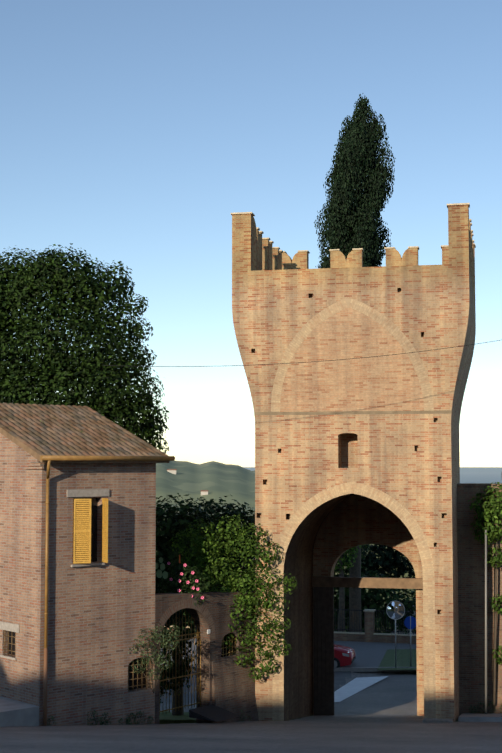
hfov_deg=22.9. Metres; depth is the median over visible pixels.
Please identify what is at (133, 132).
sky
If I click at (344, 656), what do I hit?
red car
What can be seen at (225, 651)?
iron gate
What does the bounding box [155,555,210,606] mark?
rose bush leaves
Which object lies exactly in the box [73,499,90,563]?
shutter
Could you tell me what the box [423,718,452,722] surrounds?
tower plinth
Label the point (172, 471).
house
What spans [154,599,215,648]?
garden gate ring
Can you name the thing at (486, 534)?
climbing plant
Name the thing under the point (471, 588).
town wall
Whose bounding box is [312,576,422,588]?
gate beam
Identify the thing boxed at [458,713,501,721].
pavement
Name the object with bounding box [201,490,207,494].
house
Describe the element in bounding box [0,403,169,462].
house roof
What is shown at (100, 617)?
house
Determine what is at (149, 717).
wall weeds
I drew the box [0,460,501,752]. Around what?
ground
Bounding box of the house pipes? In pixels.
[25,455,174,725]
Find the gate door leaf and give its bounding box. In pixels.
[313,587,333,714]
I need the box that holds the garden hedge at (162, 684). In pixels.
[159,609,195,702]
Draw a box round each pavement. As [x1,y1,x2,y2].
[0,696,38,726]
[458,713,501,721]
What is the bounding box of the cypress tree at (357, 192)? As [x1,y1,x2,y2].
[314,93,395,631]
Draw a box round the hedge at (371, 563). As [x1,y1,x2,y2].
[334,544,415,633]
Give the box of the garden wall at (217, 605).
[147,591,254,723]
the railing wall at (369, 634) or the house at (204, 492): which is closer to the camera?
the railing wall at (369, 634)
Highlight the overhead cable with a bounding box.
[103,340,499,366]
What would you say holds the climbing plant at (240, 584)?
attached to the gate tower
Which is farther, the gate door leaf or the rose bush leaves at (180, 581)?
the gate door leaf
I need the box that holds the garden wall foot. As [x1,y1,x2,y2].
[212,651,258,721]
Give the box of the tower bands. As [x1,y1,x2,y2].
[254,298,451,720]
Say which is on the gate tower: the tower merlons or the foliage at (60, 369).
the tower merlons
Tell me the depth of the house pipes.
33.76 m
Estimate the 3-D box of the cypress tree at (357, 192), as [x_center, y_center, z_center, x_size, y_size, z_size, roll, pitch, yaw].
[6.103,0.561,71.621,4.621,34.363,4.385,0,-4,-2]
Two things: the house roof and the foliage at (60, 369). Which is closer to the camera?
the house roof
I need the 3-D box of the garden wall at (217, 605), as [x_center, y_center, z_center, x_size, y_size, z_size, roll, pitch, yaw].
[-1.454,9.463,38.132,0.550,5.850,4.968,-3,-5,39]
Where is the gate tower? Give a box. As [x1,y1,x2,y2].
[232,264,475,721]
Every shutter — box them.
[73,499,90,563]
[101,498,107,562]
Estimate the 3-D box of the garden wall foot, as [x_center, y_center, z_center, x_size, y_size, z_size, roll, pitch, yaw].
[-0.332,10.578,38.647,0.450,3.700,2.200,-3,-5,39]
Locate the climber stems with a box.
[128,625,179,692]
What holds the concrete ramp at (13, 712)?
on the ground
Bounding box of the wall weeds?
[47,701,501,725]
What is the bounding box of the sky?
[0,0,501,466]
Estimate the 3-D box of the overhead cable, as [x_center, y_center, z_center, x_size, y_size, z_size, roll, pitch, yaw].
[2.121,-0.780,35.589,12.719,1.027,0.013,0,-4,-2]
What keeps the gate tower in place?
on the ground
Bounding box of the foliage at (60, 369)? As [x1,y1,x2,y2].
[0,243,169,453]
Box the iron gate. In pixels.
[159,610,235,714]
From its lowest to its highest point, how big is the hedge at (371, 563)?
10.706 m
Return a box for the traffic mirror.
[386,601,415,667]
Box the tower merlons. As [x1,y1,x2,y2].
[231,203,475,293]
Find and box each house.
[0,431,155,725]
[167,469,176,473]
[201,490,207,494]
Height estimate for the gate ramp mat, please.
0.220 m
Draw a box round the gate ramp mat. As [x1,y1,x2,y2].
[189,705,238,721]
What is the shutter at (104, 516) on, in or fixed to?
attached to the house at (100, 617)
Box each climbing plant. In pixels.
[170,514,297,681]
[468,482,501,713]
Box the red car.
[334,644,355,667]
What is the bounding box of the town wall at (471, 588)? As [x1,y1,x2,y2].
[457,483,501,715]
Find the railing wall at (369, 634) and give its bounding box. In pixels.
[164,609,415,643]

